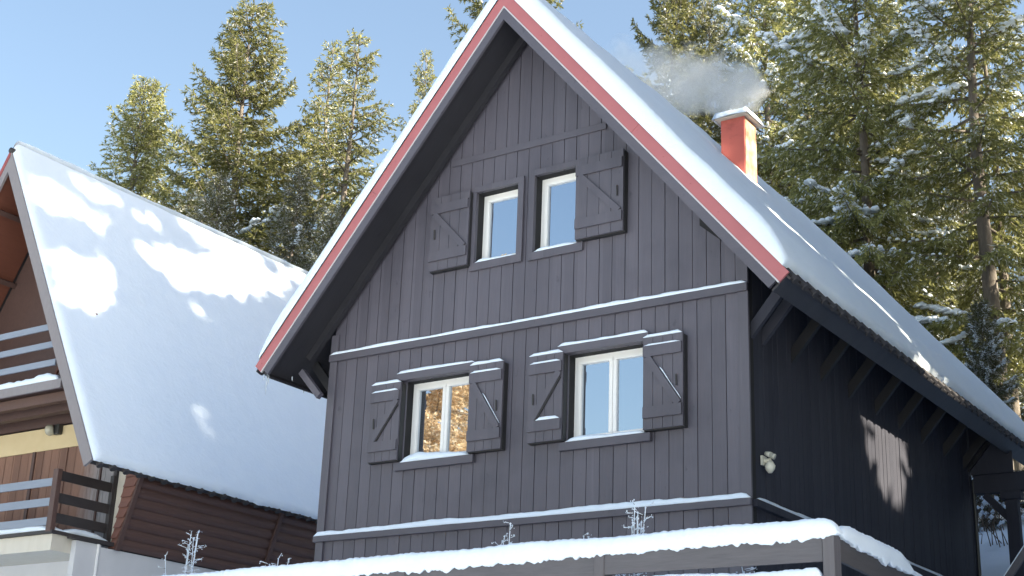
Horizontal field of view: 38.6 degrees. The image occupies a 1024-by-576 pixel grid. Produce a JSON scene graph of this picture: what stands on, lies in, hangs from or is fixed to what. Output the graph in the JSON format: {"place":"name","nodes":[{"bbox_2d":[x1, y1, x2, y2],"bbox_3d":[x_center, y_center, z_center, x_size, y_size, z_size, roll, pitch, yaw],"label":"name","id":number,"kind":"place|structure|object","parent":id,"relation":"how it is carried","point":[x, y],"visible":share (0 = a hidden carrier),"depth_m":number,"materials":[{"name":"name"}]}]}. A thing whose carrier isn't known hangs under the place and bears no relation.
{"place":"outdoors","nodes":[
{"label":"outdoors","id":0,"kind":"place"},
{"bbox_2d":[0,0,1023,414],"label":"sky","id":1,"kind":"structure","parent":0,"point":[63,62],"materials":[{"name":"blue"}]},
{"bbox_2d":[978,500,1023,575],"bbox_3d":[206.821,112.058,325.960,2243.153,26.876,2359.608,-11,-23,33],"label":"ground","id":2,"kind":"structure","parent":0,"point":[995,559],"depth_m":28.50,"materials":[{"name":"white snow"}]},
{"bbox_2d":[87,75,197,209],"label":"spruce tree","id":3,"kind":"object","parent":2,"relation":"on","point":[147,137],"visible":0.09,"depth_m":72.96,"materials":[{"name":"green plant"}]},
{"bbox_2d":[0,141,326,575],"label":"frame house","id":4,"kind":"structure","parent":2,"relation":"on","point":[135,329],"depth_m":28.49,"materials":[{"name":"wood"}]},
{"bbox_2d":[45,424,62,435],"bbox_3d":[-8.746,2.704,27.821,0.301,0.227,0.239,-11,-23,33],"label":"flood light","id":5,"kind":"object","parent":4,"relation":"attached to","point":[55,429],"visible":1,"depth_m":27.78,"materials":[{"name":"grey"}]},
{"bbox_2d":[158,530,204,574],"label":"frosted weed","id":6,"kind":"object","parent":2,"relation":"on","point":[193,562],"visible":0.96,"depth_m":20.33,"materials":[{"name":"white plant"}]},
{"bbox_2d":[172,186,206,221],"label":"spruce tree","id":7,"kind":"object","parent":2,"relation":"on","point":[189,206],"visible":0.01,"depth_m":64.15,"materials":[{"name":"green plant"}]},
{"bbox_2d":[187,169,249,242],"bbox_3d":[-12.396,3.095,57.508,6.288,17.409,6.052,-5,-21,20],"label":"spruce tree","id":8,"kind":"object","parent":2,"relation":"on","point":[221,203],"visible":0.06,"depth_m":60.04,"materials":[{"name":"green plant"}]},
{"bbox_2d":[141,0,336,264],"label":"spruce tree","id":9,"kind":"object","parent":2,"relation":"on","point":[260,217],"visible":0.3,"depth_m":67.71,"materials":[{"name":"green plant"}]},
{"bbox_2d":[259,553,289,565],"bbox_3d":[-2.741,3.944,16.611,0.337,1.876,0.436,10,-21,-21],"label":"frosted weed","id":10,"kind":"object","parent":2,"relation":"on","point":[278,561],"visible":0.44,"depth_m":16.93,"materials":[{"name":"white plant"}]},
{"bbox_2d":[264,162,325,270],"bbox_3d":[-8.687,3.021,57.468,5.606,17.020,5.824,7,-20,-14],"label":"spruce tree","id":11,"kind":"object","parent":2,"relation":"on","point":[294,240],"visible":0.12,"depth_m":59.03,"materials":[{"name":"green plant"}]},
{"bbox_2d":[274,39,364,258],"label":"spruce tree","id":12,"kind":"object","parent":2,"relation":"on","point":[327,89],"visible":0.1,"depth_m":70.92,"materials":[{"name":"green plant"}]},
{"bbox_2d":[299,202,343,271],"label":"spruce tree","id":13,"kind":"object","parent":2,"relation":"on","point":[329,222],"visible":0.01,"depth_m":55.85,"materials":[{"name":"green plant"}]},
{"bbox_2d":[278,27,400,260],"bbox_3d":[-6.836,-0.319,61.802,8.407,23.718,7.536,7,-20,-14],"label":"spruce tree","id":14,"kind":"object","parent":2,"relation":"on","point":[348,159],"visible":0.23,"depth_m":63.70,"materials":[{"name":"green plant"}]},
{"bbox_2d":[391,48,437,142],"bbox_3d":[-4.284,-0.071,59.412,4.815,21.973,4.316,15,-23,-32],"label":"spruce tree","id":15,"kind":"object","parent":2,"relation":"on","point":[430,77],"visible":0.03,"depth_m":62.56,"materials":[{"name":"green plant"}]},
{"bbox_2d":[410,0,583,114],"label":"spruce tree","id":16,"kind":"object","parent":2,"relation":"on","point":[476,7],"visible":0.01,"depth_m":56.23,"materials":[{"name":"green plant"}]},
{"bbox_2d":[491,522,513,544],"bbox_3d":[-0.137,3.393,14.893,0.320,2.026,0.297,1,-20,4],"label":"frosted weed","id":17,"kind":"object","parent":2,"relation":"on","point":[510,523],"visible":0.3,"depth_m":15.14,"materials":[{"name":"white plant"}]},
{"bbox_2d":[162,518,921,575],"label":"wooden fence","id":18,"kind":"object","parent":2,"relation":"on","point":[831,545],"visible":1,"depth_m":13.34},
{"bbox_2d":[621,499,656,575],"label":"frosted weed","id":19,"kind":"object","parent":2,"relation":"on","point":[637,529],"visible":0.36,"depth_m":14.38,"materials":[{"name":"white plant"}]},
{"bbox_2d":[255,0,1023,575],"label":"wooden house","id":20,"kind":"structure","parent":2,"relation":"on","point":[565,278],"depth_m":20.85,"materials":[{"name":"grey wood"}]},
{"bbox_2d":[400,376,468,462],"bbox_3d":[-1.017,1.895,21.133,1.226,1.230,0.308,-11,-23,33],"label":"window","id":21,"kind":"structure","parent":20,"relation":"in","point":[440,408],"depth_m":21.26,"materials":[{"name":"white"}]},
{"bbox_2d":[469,176,524,271],"bbox_3d":[-0.153,-0.907,21.594,0.925,1.340,0.280,-11,-23,33],"label":"window","id":22,"kind":"structure","parent":20,"relation":"in","point":[503,225],"depth_m":21.66,"materials":[{"name":"white"}]},
{"bbox_2d":[527,160,582,260],"bbox_3d":[0.702,-1.086,21.044,0.920,1.410,0.280,-11,-23,33],"label":"window","id":23,"kind":"structure","parent":20,"relation":"in","point":[558,193],"depth_m":21.15,"materials":[{"name":"white"}]},
{"bbox_2d":[565,348,643,441],"bbox_3d":[1.316,1.432,19.618,1.226,1.240,0.315,-11,-23,33],"label":"window","id":24,"kind":"structure","parent":20,"relation":"in","point":[608,386],"depth_m":19.73,"materials":[{"name":"white"}]},
{"bbox_2d":[760,451,775,472],"bbox_3d":[3.213,2.184,18.285,0.166,0.269,0.191,-11,-23,33],"label":"security light","id":25,"kind":"object","parent":20,"relation":"attached to","point":[768,464],"visible":1,"depth_m":18.24,"materials":[{"name":"beige plastic"}]},
{"bbox_2d":[630,0,734,145],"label":"spruce tree","id":26,"kind":"object","parent":2,"relation":"on","point":[687,102],"visible":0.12,"depth_m":48.25,"materials":[{"name":"green plant"}]},
{"bbox_2d":[681,0,777,183],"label":"spruce tree","id":27,"kind":"object","parent":2,"relation":"on","point":[710,32],"visible":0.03,"depth_m":54.61,"materials":[{"name":"green plant"}]},
{"bbox_2d":[736,567,754,573],"bbox_3d":[2.288,3.183,13.083,0.585,1.559,0.409,-7,-21,23],"label":"frosted weed","id":28,"kind":"object","parent":2,"relation":"on","point":[743,572],"visible":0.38,"depth_m":13.36,"materials":[{"name":"white plant"}]},
{"bbox_2d":[706,0,853,250],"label":"spruce tree","id":29,"kind":"object","parent":2,"relation":"on","point":[759,80],"visible":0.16,"depth_m":47.79,"materials":[{"name":"green plant"}]},
{"bbox_2d":[759,0,883,251],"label":"spruce tree","id":30,"kind":"object","parent":2,"relation":"on","point":[786,101],"depth_m":52.23,"materials":[{"name":"green plant"}]},
{"bbox_2d":[826,23,888,263],"bbox_3d":[12.451,-1.256,52.795,5.577,18.556,5.782,6,-20,-12],"label":"spruce tree","id":31,"kind":"object","parent":2,"relation":"on","point":[849,63],"depth_m":54.18,"materials":[{"name":"green plant"}]},
{"bbox_2d":[755,0,1023,398],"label":"spruce tree","id":32,"kind":"object","parent":2,"relation":"on","point":[849,212],"visible":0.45,"depth_m":40.52,"materials":[{"name":"green plant"}]},
{"bbox_2d":[822,0,975,340],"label":"spruce tree","id":33,"kind":"object","parent":2,"relation":"on","point":[934,219],"visible":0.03,"depth_m":44.18,"materials":[{"name":"green plant"}]},
{"bbox_2d":[848,0,1023,468],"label":"spruce tree","id":34,"kind":"object","parent":2,"relation":"on","point":[927,148],"visible":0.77,"depth_m":38.56,"materials":[{"name":"green plant"}]},
{"bbox_2d":[912,69,974,356],"bbox_3d":[14.380,-0.385,49.907,4.028,15.495,4.494,6,-20,-10],"label":"spruce tree","id":35,"kind":"object","parent":2,"relation":"on","point":[956,226],"visible":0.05,"depth_m":50.17,"materials":[{"name":"green plant"}]},
{"bbox_2d":[940,183,979,293],"bbox_3d":[18.510,1.540,59.551,4.647,14.163,4.552,-3,-20,15],"label":"spruce tree","id":36,"kind":"object","parent":2,"relation":"on","point":[951,226],"depth_m":60.98,"materials":[{"name":"green plant"}]},
{"bbox_2d":[936,189,1023,406],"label":"spruce tree","id":37,"kind":"object","parent":2,"relation":"on","point":[953,218],"visible":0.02,"depth_m":59.36,"materials":[{"name":"green plant"}]},
{"bbox_2d":[939,0,1023,470],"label":"spruce tree","id":38,"kind":"object","parent":2,"relation":"on","point":[1006,305],"visible":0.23,"depth_m":40.81,"materials":[{"name":"green plant"}]},
{"bbox_2d":[941,251,1021,401],"bbox_3d":[16.573,2.892,53.785,4.317,10.105,4.407,-6,-21,22],"label":"spruce tree","id":39,"kind":"object","parent":2,"relation":"on","point":[961,288],"visible":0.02,"depth_m":54.17,"materials":[{"name":"green plant"}]},
{"bbox_2d":[959,295,1023,529],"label":"spruce tree","id":40,"kind":"object","parent":2,"relation":"on","point":[979,368],"visible":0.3,"depth_m":33.62,"materials":[{"name":"green plant"}]},
{"bbox_2d":[971,476,1023,531],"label":"bare shrub","id":41,"kind":"object","parent":2,"relation":"on","point":[982,504],"visible":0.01,"depth_m":31.55,"materials":[{"name":"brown plant"}]},
{"bbox_2d":[977,494,1023,546],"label":"bare shrub","id":42,"kind":"object","parent":2,"relation":"on","point":[986,513],"visible":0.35,"depth_m":29.13,"materials":[{"name":"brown plant"}]},
{"bbox_2d":[999,186,1023,420],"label":"spruce tree","id":43,"kind":"object","parent":2,"relation":"on","point":[1022,391],"visible":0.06,"depth_m":58.73,"materials":[{"name":"green plant"}]},
{"bbox_2d":[1003,545,1023,575],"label":"stair handrail","id":44,"kind":"object","parent":2,"relation":"on","point":[1015,566],"visible":1,"depth_m":21.74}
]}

